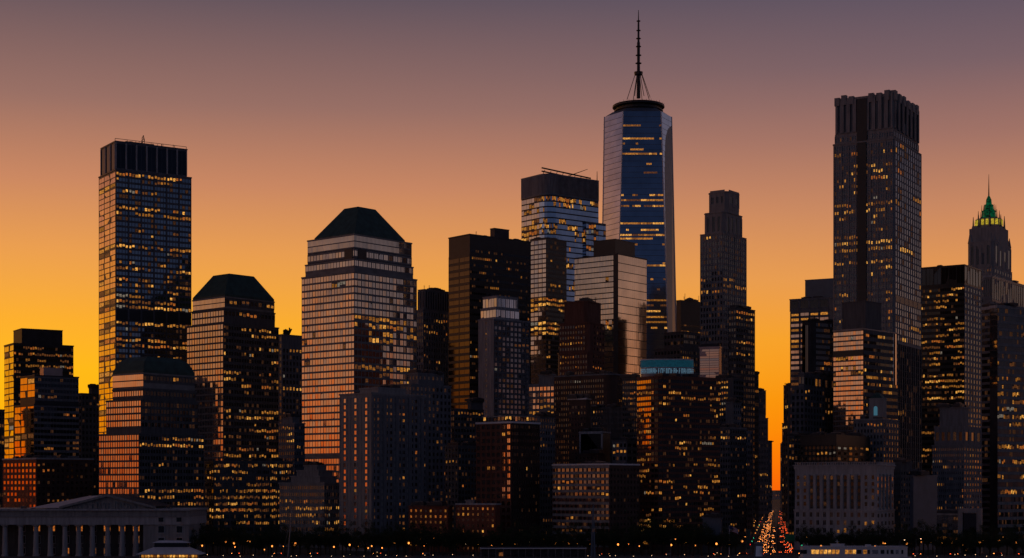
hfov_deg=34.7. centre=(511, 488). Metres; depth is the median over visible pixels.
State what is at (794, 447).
dark block
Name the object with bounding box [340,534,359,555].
leafy tree
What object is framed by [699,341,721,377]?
slab tower
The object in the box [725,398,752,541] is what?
office building
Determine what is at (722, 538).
leafy tree
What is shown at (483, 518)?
brick building
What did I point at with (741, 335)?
windows
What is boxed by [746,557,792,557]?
railing
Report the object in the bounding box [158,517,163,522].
window
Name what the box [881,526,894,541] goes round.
leafy tree
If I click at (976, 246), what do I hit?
window
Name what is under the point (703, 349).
window
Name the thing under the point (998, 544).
leafy tree
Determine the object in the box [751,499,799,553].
street
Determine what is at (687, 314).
office block
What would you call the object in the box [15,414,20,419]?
window
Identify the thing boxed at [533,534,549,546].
leafy tree
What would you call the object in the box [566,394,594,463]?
slab block
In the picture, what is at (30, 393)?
window
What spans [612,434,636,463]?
stone building
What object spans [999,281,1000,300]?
window
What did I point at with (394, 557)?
railing
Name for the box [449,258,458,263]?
window
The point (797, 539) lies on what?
leafy tree
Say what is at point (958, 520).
modern building
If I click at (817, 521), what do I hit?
windows
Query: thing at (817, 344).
glass tower
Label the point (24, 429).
window
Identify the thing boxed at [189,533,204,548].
leafy tree
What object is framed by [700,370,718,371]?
window
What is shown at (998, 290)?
office tower
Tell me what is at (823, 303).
window
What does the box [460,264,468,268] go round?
window
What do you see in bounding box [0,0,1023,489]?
sky
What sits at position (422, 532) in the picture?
leafy tree
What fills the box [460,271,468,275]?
window
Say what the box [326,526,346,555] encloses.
leafy tree
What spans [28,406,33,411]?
window
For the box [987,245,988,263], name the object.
window
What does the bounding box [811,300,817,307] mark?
window
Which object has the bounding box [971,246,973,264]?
window
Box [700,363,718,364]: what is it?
window
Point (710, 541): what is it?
leafy tree
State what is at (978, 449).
windows
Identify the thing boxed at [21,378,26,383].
window
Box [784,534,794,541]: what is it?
street sign
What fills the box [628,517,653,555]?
leafy tree
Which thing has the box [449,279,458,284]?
window
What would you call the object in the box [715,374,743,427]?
office building
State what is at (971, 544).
leafy tree
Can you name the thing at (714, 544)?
leafy tree
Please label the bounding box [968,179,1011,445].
gothic tower
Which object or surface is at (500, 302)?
windows
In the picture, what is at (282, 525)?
leafy tree
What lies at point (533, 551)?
pier shed
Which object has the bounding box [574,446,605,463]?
brick building
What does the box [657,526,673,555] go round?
leafy tree
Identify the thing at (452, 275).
window
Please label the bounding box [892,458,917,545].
office block
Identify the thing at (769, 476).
building
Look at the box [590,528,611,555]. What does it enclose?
leafy tree
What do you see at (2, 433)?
office block
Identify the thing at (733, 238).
windows
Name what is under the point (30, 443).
windows
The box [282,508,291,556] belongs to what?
leaning mast
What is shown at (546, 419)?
stone building
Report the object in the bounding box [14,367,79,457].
office building
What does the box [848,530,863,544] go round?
leafy tree
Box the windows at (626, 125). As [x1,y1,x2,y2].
[621,125,666,328]
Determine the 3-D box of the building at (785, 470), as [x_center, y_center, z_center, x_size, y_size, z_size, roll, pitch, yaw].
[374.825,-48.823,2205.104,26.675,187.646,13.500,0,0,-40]
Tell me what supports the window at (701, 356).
in the slab tower at (710, 360)
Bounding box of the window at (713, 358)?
[700,358,718,360]
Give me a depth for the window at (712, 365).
1503.26 m
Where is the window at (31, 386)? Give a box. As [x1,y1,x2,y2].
[28,384,34,389]
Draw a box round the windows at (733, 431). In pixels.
[731,431,745,537]
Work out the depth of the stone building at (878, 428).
1333.11 m
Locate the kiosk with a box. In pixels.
[754,542,764,556]
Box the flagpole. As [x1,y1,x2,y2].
[729,526,737,553]
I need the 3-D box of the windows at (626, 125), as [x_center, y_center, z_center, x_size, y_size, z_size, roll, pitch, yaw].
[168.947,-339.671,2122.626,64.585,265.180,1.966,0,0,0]
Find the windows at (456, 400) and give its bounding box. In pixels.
[449,250,530,408]
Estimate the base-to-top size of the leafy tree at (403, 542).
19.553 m
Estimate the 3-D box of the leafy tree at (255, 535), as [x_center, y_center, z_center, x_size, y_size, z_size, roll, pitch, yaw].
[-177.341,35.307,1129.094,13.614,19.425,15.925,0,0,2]
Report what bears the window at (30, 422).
in the office building at (46, 417)
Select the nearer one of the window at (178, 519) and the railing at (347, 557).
the railing at (347, 557)
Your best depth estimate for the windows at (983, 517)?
1409.77 m
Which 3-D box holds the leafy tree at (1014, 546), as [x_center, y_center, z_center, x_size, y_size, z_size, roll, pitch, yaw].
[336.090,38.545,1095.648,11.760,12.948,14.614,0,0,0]
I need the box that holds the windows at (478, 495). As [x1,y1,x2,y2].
[477,417,538,546]
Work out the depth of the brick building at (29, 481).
1327.70 m
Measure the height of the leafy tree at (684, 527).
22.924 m
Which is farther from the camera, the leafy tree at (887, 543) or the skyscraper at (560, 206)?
the skyscraper at (560, 206)
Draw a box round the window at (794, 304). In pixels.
[791,301,797,308]
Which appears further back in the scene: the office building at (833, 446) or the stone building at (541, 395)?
the stone building at (541, 395)
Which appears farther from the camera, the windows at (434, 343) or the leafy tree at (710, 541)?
the windows at (434, 343)
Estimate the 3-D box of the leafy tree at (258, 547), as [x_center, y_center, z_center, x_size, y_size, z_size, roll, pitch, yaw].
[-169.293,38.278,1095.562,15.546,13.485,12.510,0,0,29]
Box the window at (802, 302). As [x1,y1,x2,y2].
[801,301,807,307]
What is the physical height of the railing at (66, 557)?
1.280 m
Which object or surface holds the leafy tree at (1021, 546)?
on the ground
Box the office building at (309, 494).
[278,459,338,547]
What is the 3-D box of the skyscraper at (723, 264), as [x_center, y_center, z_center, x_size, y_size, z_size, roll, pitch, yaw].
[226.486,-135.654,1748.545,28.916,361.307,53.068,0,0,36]
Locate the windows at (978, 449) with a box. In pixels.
[933,449,980,508]
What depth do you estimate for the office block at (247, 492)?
1295.87 m
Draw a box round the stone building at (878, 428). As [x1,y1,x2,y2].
[853,393,899,463]
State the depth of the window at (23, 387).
1510.43 m
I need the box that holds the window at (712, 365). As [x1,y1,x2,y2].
[700,365,718,367]
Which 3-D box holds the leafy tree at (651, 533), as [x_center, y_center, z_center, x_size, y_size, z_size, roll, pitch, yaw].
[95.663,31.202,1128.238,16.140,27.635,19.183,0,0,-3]
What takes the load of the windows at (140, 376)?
in the office tower at (151, 443)
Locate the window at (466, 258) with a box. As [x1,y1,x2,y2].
[460,257,468,261]
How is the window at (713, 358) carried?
in the slab tower at (710, 360)
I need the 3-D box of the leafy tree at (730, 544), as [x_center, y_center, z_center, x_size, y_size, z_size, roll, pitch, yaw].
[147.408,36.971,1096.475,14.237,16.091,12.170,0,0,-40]
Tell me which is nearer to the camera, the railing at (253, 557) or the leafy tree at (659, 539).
the railing at (253, 557)
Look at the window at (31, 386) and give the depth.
1497.76 m
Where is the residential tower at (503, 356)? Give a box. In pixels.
[478,295,529,415]
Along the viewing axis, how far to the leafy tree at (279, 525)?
1131.69 m
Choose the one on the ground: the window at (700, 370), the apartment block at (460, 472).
the apartment block at (460, 472)
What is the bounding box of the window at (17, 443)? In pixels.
[15,441,19,446]
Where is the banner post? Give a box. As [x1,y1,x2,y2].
[747,529,750,552]
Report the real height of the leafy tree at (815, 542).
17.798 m
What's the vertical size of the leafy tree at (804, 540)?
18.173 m
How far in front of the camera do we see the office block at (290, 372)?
1768.00 m
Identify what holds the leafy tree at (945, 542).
on the ground
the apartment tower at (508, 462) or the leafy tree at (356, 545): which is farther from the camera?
the apartment tower at (508, 462)
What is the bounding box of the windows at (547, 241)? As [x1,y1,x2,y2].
[531,240,565,382]
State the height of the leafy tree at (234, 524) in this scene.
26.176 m
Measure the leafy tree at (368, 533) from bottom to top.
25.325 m
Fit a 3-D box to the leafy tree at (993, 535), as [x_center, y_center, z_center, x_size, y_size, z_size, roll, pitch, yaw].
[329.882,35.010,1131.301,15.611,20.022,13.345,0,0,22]
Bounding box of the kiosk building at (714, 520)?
[702,510,722,552]
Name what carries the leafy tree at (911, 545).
on the ground
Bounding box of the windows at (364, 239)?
[302,235,415,475]
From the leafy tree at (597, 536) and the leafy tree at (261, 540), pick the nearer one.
the leafy tree at (597, 536)
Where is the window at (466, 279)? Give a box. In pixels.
[460,278,468,282]
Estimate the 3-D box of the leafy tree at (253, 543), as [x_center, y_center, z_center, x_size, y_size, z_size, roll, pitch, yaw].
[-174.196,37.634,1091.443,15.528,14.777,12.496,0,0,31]
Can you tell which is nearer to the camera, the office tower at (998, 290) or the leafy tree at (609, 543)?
the leafy tree at (609, 543)
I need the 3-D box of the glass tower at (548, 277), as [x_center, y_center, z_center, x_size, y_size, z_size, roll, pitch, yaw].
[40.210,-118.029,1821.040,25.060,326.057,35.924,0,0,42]
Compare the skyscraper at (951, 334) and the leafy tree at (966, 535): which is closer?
the leafy tree at (966, 535)
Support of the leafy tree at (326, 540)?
on the ground
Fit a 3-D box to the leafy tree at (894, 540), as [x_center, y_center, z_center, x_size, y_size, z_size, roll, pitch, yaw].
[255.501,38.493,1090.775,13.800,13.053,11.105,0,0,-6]
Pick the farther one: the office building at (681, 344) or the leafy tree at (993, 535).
the office building at (681, 344)
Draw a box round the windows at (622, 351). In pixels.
[575,255,646,374]
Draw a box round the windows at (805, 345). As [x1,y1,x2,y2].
[802,325,807,372]
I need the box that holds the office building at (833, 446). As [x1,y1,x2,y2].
[799,432,869,464]
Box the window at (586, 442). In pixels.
[581,434,597,450]
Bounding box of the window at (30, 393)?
[28,391,34,396]
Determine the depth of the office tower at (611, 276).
1635.29 m
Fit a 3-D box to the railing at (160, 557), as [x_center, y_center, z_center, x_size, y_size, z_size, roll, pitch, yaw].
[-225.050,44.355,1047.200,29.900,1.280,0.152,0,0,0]
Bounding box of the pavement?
[745,520,763,553]
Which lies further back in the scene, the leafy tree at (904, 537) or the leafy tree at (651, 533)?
the leafy tree at (651, 533)
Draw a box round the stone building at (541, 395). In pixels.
[528,368,555,421]
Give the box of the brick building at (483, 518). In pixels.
[455,500,500,551]
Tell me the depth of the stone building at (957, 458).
1309.18 m
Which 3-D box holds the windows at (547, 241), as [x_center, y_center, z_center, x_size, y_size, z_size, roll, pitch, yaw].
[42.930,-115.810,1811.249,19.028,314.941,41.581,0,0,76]
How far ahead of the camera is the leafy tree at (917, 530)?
1131.78 m
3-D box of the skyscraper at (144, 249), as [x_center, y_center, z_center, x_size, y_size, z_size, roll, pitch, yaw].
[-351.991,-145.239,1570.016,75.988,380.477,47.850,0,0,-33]
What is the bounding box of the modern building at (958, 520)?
[936,506,982,553]
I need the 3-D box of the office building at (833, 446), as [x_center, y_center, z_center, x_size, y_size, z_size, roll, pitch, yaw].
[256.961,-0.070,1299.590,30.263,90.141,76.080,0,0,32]
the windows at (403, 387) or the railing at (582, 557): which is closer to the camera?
the railing at (582, 557)
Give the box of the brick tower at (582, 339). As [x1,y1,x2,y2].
[557,297,604,375]
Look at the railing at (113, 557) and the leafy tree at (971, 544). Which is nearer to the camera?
the railing at (113, 557)
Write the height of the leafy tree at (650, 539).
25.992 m
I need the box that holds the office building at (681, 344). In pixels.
[654,331,699,376]
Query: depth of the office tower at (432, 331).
1769.82 m
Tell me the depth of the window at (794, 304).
1970.21 m
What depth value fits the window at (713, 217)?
1729.60 m
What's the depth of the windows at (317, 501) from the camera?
1248.83 m
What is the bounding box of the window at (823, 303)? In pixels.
[820,299,827,306]
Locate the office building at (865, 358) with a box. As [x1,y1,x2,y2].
[833,300,897,434]
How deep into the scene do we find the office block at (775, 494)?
6808.76 m
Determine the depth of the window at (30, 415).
1495.02 m
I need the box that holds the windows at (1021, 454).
[990,308,1023,538]
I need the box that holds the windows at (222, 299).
[187,298,277,460]
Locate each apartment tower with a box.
[339,384,426,550]
[397,369,451,501]
[475,415,540,546]
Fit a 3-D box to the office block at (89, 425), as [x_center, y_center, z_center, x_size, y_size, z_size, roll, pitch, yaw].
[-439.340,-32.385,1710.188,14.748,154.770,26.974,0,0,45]
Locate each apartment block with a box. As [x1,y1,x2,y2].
[444,441,475,545]
[552,460,639,551]
[620,373,639,437]
[636,359,720,549]
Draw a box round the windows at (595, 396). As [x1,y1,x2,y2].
[555,396,602,463]
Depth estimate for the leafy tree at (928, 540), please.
1090.37 m
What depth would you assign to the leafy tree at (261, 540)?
1124.80 m
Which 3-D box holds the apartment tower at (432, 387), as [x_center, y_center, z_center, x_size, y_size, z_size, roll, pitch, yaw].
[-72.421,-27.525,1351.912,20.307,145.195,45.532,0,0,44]
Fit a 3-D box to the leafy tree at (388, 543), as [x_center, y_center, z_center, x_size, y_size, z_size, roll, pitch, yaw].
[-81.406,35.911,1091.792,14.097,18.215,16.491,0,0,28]
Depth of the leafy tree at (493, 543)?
1089.79 m
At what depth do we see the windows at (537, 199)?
1957.27 m
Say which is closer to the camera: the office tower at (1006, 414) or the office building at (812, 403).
the office tower at (1006, 414)
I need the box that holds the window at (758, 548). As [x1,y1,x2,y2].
[756,546,761,555]
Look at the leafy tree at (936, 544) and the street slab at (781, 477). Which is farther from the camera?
the street slab at (781, 477)
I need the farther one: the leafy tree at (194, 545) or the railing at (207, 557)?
the leafy tree at (194, 545)
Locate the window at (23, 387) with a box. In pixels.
[21,385,26,390]
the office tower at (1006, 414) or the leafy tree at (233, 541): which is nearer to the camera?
the leafy tree at (233, 541)
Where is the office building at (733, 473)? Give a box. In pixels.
[720,423,746,544]
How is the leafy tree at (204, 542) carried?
on the ground
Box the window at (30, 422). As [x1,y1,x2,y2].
[28,420,33,425]
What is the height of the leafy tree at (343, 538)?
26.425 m
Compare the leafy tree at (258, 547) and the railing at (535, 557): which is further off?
the leafy tree at (258, 547)
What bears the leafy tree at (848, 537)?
on the ground
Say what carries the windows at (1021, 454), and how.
in the office tower at (1006, 414)
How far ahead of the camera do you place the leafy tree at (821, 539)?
1089.13 m
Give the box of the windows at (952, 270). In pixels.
[921,266,980,473]
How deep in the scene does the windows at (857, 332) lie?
1381.49 m
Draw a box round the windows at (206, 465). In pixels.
[205,464,291,536]
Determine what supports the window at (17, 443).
in the office building at (46, 417)
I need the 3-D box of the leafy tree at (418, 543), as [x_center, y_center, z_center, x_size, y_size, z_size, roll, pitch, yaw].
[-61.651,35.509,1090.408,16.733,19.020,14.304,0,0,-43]
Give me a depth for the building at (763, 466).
2296.68 m
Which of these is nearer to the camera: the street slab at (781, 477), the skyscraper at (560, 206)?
the skyscraper at (560, 206)
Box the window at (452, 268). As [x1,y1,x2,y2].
[449,265,458,270]
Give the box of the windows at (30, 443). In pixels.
[15,407,78,456]
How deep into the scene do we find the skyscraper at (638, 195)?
2123.64 m
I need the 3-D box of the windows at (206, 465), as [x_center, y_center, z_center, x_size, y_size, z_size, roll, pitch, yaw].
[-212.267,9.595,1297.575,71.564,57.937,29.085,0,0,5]
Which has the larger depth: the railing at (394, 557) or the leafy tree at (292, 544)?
the leafy tree at (292, 544)
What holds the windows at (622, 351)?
in the office tower at (611, 276)
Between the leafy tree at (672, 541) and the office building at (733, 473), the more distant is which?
the office building at (733, 473)
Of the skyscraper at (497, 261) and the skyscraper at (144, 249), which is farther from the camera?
the skyscraper at (497, 261)
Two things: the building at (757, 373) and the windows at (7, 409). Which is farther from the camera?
the building at (757, 373)
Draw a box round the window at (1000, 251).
[1000,251,1001,265]
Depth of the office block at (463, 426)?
1389.83 m
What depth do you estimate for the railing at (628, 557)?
1047.19 m
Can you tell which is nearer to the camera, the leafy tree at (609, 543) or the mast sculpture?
the mast sculpture
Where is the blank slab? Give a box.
[907,470,937,549]
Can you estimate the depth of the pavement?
1560.37 m
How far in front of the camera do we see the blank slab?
1196.39 m
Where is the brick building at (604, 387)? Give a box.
[553,370,622,463]
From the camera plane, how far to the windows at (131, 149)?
1550.98 m
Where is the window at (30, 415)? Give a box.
[28,413,33,418]
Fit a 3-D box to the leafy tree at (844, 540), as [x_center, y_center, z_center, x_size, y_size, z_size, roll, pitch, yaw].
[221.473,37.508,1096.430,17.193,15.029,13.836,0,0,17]
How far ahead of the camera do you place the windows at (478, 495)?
1183.96 m
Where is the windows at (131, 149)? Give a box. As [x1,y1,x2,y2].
[99,143,190,433]
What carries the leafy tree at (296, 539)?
on the ground
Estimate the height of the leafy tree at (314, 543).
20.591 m
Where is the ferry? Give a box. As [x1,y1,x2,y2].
[798,541,911,557]
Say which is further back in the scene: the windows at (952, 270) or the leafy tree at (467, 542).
the windows at (952, 270)
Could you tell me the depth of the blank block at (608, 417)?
1305.29 m
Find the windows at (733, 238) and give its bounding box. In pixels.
[701,238,745,368]
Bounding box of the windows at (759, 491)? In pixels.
[759,491,767,516]
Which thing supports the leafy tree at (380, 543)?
on the ground
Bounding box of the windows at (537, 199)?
[522,176,605,300]
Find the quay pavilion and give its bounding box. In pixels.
[136,540,205,556]
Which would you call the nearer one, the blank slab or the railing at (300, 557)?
the railing at (300, 557)
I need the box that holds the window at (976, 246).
[976,246,978,264]
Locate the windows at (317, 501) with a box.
[280,486,338,543]
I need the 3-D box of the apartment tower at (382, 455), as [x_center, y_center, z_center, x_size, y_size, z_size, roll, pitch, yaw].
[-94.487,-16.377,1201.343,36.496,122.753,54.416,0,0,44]
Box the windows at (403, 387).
[403,387,441,500]
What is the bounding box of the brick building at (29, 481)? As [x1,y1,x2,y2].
[2,455,93,507]
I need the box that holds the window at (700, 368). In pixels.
[700,368,718,369]
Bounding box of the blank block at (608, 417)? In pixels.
[591,403,621,462]
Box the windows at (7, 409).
[4,346,72,457]
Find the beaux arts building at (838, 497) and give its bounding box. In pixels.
[793,459,895,549]
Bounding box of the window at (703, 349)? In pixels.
[702,349,718,350]
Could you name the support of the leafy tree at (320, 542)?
on the ground
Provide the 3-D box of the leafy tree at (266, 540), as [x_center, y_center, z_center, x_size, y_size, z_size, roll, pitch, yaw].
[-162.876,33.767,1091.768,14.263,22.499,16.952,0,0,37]
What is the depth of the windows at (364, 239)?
1424.65 m
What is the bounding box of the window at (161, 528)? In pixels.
[158,525,164,532]
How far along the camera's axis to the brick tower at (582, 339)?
1409.65 m
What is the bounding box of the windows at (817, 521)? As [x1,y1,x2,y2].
[796,513,893,539]
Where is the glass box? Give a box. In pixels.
[579,427,610,461]
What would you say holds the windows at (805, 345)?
in the glass tower at (817, 344)
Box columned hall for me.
[0,494,207,555]
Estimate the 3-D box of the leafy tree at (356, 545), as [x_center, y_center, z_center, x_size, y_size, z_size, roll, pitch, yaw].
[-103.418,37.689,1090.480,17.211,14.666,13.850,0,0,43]
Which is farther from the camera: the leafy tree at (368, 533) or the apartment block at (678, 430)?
the apartment block at (678, 430)
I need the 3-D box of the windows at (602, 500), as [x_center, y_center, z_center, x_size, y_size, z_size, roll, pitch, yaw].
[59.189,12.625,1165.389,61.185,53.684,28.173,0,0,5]
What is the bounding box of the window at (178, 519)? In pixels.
[176,517,181,522]
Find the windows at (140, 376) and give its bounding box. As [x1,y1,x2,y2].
[99,374,202,505]
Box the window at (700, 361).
[700,361,718,362]
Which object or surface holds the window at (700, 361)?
in the slab tower at (710, 360)
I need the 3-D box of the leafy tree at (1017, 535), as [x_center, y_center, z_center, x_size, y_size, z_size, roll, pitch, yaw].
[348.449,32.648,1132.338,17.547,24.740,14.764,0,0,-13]
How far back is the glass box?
1250.66 m
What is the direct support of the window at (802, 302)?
in the office building at (817, 300)
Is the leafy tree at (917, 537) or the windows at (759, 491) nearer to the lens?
the leafy tree at (917, 537)
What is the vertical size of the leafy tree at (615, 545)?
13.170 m
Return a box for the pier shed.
[480,547,586,556]
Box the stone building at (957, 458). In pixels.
[932,402,981,510]
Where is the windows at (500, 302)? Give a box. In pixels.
[481,298,528,415]
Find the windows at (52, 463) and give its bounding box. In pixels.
[38,463,91,505]
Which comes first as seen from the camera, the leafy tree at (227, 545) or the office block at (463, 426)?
the leafy tree at (227, 545)
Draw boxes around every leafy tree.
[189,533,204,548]
[192,523,217,555]
[199,524,212,553]
[205,527,227,555]
[210,517,226,553]
[216,532,233,555]
[224,524,241,555]
[228,517,247,551]
[240,534,260,555]
[246,526,261,553]
[250,537,264,555]
[254,531,272,553]
[257,523,279,555]
[261,521,280,553]
[267,523,288,555]
[272,522,292,553]
[275,524,297,555]
[286,536,299,555]
[291,529,304,555]
[298,535,315,555]
[302,531,319,553]
[304,527,319,555]
[306,523,329,555]
[306,526,323,553]
[322,528,334,555]
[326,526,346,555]
[331,516,354,555]
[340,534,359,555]
[347,534,366,555]
[354,519,378,553]
[360,538,372,555]
[361,526,378,553]
[363,524,382,555]
[370,531,387,555]
[380,529,401,555]
[394,527,417,555]
[400,518,424,555]
[407,528,429,555]
[413,522,433,553]
[420,529,436,555]
[423,528,447,555]
[455,523,477,555]
[459,528,481,555]
[469,533,482,555]
[476,536,491,548]
[482,531,500,546]
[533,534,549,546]
[551,532,573,546]
[555,523,577,546]
[567,522,590,546]
[579,531,598,555]
[587,522,602,539]
[587,526,605,555]
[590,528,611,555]
[602,531,620,555]
[611,536,624,555]
[616,537,632,555]
[622,525,641,555]
[626,511,650,553]
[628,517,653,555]
[632,518,663,555]
[640,515,659,553]
[641,519,669,555]
[654,516,674,553]
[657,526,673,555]
[661,525,681,555]
[667,514,682,553]
[667,522,690,555]
[676,522,696,555]
[699,526,721,555]
[710,532,720,555]
[714,525,733,555]
[725,532,742,555]
[730,532,744,553]
[790,523,808,544]
[797,530,816,544]
[802,526,821,539]
[802,530,824,544]
[813,527,832,544]
[818,530,842,544]
[828,531,841,543]
[832,534,854,544]
[839,522,861,544]
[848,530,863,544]
[856,528,871,544]
[861,522,880,543]
[862,525,885,544]
[868,524,887,544]
[878,534,895,544]
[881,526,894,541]
[886,519,911,542]
[886,538,902,544]
[893,524,911,544]
[903,530,920,552]
[906,534,920,555]
[910,523,931,555]
[911,519,933,552]
[918,526,938,555]
[926,531,943,555]
[927,523,945,553]
[936,528,952,555]
[953,530,968,553]
[961,531,983,555]
[969,532,988,555]
[970,524,992,540]
[979,525,999,553]
[982,535,999,555]
[989,532,1009,555]
[997,525,1016,555]
[1004,520,1023,553]
[1007,539,1022,555]
[1015,538,1023,555]
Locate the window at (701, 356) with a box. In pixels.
[700,356,718,357]
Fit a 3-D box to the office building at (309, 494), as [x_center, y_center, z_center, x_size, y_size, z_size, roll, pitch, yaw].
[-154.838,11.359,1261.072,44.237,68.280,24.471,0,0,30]
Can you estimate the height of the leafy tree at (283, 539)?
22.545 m
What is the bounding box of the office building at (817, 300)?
[789,278,832,432]
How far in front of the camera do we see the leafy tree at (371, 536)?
1127.69 m
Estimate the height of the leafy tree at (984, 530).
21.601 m
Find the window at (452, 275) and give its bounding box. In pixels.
[449,272,458,277]
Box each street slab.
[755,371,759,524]
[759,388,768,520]
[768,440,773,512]
[780,442,781,512]
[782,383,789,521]
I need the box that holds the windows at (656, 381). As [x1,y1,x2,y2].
[637,379,719,544]
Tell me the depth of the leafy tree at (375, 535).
1095.07 m
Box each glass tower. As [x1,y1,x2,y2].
[530,235,566,383]
[802,315,832,372]
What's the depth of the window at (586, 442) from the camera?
1251.73 m
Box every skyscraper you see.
[98,135,191,433]
[301,207,417,481]
[448,228,531,408]
[521,167,605,301]
[602,10,675,358]
[700,189,746,374]
[833,90,921,469]
[921,264,981,474]
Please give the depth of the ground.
1149.76 m
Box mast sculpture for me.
[590,504,595,556]
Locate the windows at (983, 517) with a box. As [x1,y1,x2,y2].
[982,516,989,535]
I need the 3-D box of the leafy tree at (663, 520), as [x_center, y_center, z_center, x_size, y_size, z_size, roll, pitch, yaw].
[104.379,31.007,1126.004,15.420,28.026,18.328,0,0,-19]
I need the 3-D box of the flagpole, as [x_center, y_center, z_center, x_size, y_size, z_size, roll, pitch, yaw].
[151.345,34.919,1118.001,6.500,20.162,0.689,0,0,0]
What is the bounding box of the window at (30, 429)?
[28,427,33,432]
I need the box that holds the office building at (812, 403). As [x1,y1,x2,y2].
[791,371,832,434]
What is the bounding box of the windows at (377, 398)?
[344,398,424,544]
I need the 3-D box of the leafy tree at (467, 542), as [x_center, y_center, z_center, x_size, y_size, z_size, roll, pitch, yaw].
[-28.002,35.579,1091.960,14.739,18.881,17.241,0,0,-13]
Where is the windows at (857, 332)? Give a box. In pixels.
[834,331,896,434]
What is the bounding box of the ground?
[0,490,1023,555]
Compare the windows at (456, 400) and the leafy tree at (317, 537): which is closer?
the leafy tree at (317, 537)
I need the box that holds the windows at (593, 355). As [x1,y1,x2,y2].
[560,355,603,374]
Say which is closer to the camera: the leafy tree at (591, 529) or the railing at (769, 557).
the railing at (769, 557)
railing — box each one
[0,557,42,557]
[43,557,89,557]
[90,557,136,557]
[137,557,183,557]
[184,557,230,557]
[231,557,276,557]
[278,557,323,557]
[324,557,370,557]
[371,557,417,557]
[418,557,464,557]
[465,557,511,557]
[512,557,558,557]
[559,557,605,557]
[606,557,651,557]
[653,557,698,557]
[700,557,745,557]
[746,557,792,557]
[934,557,980,557]
[981,557,1023,557]
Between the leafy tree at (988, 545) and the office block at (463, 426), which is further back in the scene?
the office block at (463, 426)
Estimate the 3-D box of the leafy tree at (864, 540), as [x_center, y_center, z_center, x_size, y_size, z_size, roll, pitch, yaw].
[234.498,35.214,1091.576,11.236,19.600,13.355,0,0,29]
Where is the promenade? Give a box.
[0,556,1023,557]
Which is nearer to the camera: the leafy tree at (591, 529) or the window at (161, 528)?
the window at (161, 528)
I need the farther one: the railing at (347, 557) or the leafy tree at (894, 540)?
the leafy tree at (894, 540)
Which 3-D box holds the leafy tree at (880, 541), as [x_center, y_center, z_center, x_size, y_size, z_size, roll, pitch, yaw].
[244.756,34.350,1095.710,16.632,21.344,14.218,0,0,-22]
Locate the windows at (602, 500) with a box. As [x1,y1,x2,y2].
[554,468,637,543]
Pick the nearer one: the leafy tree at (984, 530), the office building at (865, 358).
the leafy tree at (984, 530)
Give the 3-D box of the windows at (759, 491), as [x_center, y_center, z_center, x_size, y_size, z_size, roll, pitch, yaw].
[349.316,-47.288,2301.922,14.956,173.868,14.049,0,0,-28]
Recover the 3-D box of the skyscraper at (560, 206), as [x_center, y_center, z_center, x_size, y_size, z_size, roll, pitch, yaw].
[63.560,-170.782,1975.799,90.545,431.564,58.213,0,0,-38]
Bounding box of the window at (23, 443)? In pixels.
[21,441,26,446]
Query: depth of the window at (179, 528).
1085.93 m
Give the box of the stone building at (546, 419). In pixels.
[534,411,557,546]
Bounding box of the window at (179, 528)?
[176,525,182,532]
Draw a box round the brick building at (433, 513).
[408,498,452,551]
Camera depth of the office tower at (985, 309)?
1408.80 m
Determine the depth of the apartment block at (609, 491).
1164.96 m
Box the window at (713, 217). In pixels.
[713,217,714,231]
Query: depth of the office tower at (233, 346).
1495.18 m
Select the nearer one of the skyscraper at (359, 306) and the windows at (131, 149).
the skyscraper at (359, 306)
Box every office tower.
[4,328,73,457]
[98,356,204,507]
[186,273,278,507]
[417,286,448,385]
[574,239,646,374]
[728,304,754,532]
[981,301,996,540]
[983,275,1023,306]
[989,302,1023,540]
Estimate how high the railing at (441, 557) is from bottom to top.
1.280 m
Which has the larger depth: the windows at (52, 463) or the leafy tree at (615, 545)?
the windows at (52, 463)
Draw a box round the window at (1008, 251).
[1008,251,1009,268]
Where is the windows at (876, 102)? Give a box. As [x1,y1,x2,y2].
[836,96,920,469]
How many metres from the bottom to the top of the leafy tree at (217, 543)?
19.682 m
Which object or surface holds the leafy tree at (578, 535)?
on the ground
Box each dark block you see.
[93,463,98,495]
[786,431,807,543]
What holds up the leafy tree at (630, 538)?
on the ground
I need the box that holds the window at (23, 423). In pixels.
[21,420,26,425]
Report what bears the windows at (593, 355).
in the brick tower at (582, 339)
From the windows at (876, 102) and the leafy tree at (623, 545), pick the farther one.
the windows at (876, 102)
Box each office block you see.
[0,409,4,507]
[79,384,98,464]
[204,457,293,545]
[278,410,305,475]
[279,328,301,422]
[451,397,483,442]
[676,294,699,332]
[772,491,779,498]
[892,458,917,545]
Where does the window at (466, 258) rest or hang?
in the skyscraper at (497, 261)
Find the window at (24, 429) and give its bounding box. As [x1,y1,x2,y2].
[21,427,26,432]
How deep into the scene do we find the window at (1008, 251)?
2030.52 m
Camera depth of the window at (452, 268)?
1720.34 m
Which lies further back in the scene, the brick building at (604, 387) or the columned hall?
the brick building at (604, 387)
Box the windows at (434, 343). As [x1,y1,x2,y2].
[427,343,446,385]
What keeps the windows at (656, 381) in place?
in the apartment block at (678, 430)
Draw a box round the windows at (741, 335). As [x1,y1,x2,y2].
[737,335,754,515]
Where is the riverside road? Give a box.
[203,554,1018,554]
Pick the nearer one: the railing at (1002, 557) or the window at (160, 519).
the railing at (1002, 557)
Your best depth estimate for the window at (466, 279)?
1706.74 m
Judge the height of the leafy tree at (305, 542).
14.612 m
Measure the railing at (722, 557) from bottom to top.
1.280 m
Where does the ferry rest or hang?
on the water
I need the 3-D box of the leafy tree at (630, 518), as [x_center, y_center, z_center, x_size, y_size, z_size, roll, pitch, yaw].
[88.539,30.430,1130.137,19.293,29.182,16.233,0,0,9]

